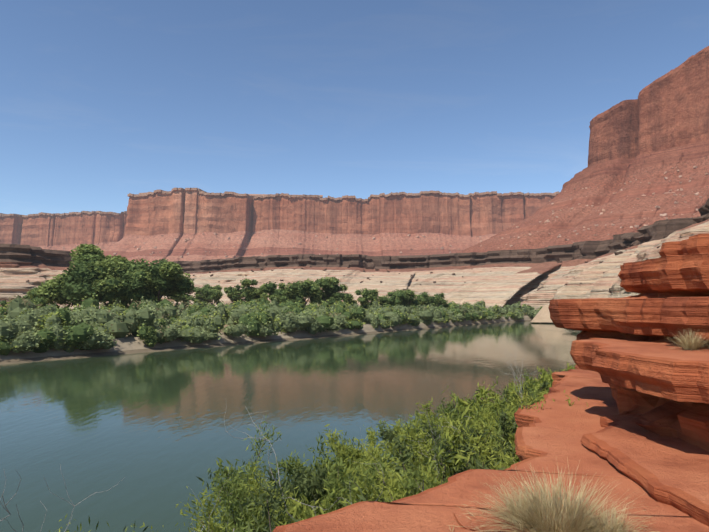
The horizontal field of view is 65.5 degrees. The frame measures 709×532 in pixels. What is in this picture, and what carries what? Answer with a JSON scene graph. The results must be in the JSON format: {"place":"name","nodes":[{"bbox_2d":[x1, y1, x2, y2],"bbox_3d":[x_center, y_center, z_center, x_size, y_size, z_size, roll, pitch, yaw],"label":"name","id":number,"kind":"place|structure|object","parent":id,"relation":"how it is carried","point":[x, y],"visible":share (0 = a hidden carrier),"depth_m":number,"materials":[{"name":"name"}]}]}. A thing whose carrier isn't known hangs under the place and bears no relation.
{"place":"outdoors","nodes":[
{"label":"outdoors","id":0,"kind":"place"},
{"bbox_2d":[0,244,108,308],"bbox_3d":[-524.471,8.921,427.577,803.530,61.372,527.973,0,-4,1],"label":"rock ledge","id":1,"kind":"structure","parent":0,"point":[20,265],"depth_m":358.59,"materials":[{"name":"beige stone"}]},
{"bbox_2d":[0,315,531,364],"bbox_3d":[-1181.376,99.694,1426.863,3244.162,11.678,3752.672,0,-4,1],"label":"riverbank","id":2,"kind":"structure","parent":0,"point":[131,344],"depth_m":104.35,"materials":[{"name":"soil"}]},
{"bbox_2d":[0,243,449,310],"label":"trees","id":3,"kind":"object","parent":2,"relation":"on","point":[94,271],"visible":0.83,"depth_m":151.06,"materials":[{"name":"green plant"}]},
{"bbox_2d":[0,295,541,354],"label":"riverbank shrubs","id":4,"kind":"object","parent":2,"relation":"on","point":[26,325],"visible":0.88,"depth_m":113.83,"materials":[{"name":"green plant"}]},
{"bbox_2d":[0,330,587,531],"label":"riverside shrubs","id":5,"kind":"object","parent":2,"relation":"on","point":[469,434],"visible":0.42,"depth_m":10.87,"materials":[{"name":"green plant"}]},
{"bbox_2d":[273,234,708,531],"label":"red rock","id":6,"kind":"object","parent":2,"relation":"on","point":[639,386],"visible":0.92,"depth_m":6.70,"materials":[{"name":"stone"}]},
{"bbox_2d":[448,329,708,531],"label":"dry grass tufts","id":7,"kind":"object","parent":6,"relation":"on","point":[545,514],"visible":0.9,"depth_m":4.37,"materials":[{"name":"beige plant"}]},
{"bbox_2d":[0,188,559,266],"bbox_3d":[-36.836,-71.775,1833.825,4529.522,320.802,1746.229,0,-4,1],"label":"mesa","id":8,"kind":"structure","parent":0,"point":[350,225],"depth_m":1662.82,"materials":[{"name":"red stone"}]},
{"bbox_2d":[62,232,481,257],"bbox_3d":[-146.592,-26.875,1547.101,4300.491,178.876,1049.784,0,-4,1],"label":"boulders","id":9,"kind":"object","parent":8,"relation":"on","point":[274,241],"visible":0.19,"depth_m":1594.53,"materials":[{"name":"red stone"}]},
{"bbox_2d":[0,321,581,531],"bbox_3d":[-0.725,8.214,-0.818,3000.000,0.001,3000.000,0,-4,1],"label":"river water","id":10,"kind":"structure","parent":0,"point":[150,427],"depth_m":43.89,"materials":[{"name":"green liquid"}]},
{"bbox_2d":[0,0,708,214],"label":"sky","id":11,"kind":"structure","parent":0,"point":[102,102],"materials":[{"name":"blue"}]},
{"bbox_2d":[458,46,708,252],"bbox_3d":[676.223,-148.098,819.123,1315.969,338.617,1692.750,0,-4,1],"label":"butte","id":12,"kind":"object","parent":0,"point":[655,130],"visible":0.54,"depth_m":739.83,"materials":[{"name":"red stone"}]},
{"bbox_2d":[480,166,708,247],"bbox_3d":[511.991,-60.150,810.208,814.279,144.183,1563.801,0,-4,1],"label":"boulders","id":13,"kind":"object","parent":12,"relation":"on","point":[637,226],"visible":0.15,"depth_m":669.37,"materials":[{"name":"red stone"}]},
{"label":"ground","id":14,"kind":"structure","parent":0,"visible":0},
{"bbox_2d":[161,198,708,322],"bbox_3d":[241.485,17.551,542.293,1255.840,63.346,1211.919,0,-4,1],"label":"bench wall","id":15,"kind":"structure","parent":14,"relation":"on","point":[510,276],"depth_m":352.32,"materials":[{"name":"beige stone"}]},
{"bbox_2d":[186,234,669,302],"bbox_3d":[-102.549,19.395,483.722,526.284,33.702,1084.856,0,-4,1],"label":"desert shrubs","id":16,"kind":"object","parent":15,"relation":"on","point":[618,253],"visible":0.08,"depth_m":350.23,"materials":[{"name":"green plant"}]}
]}

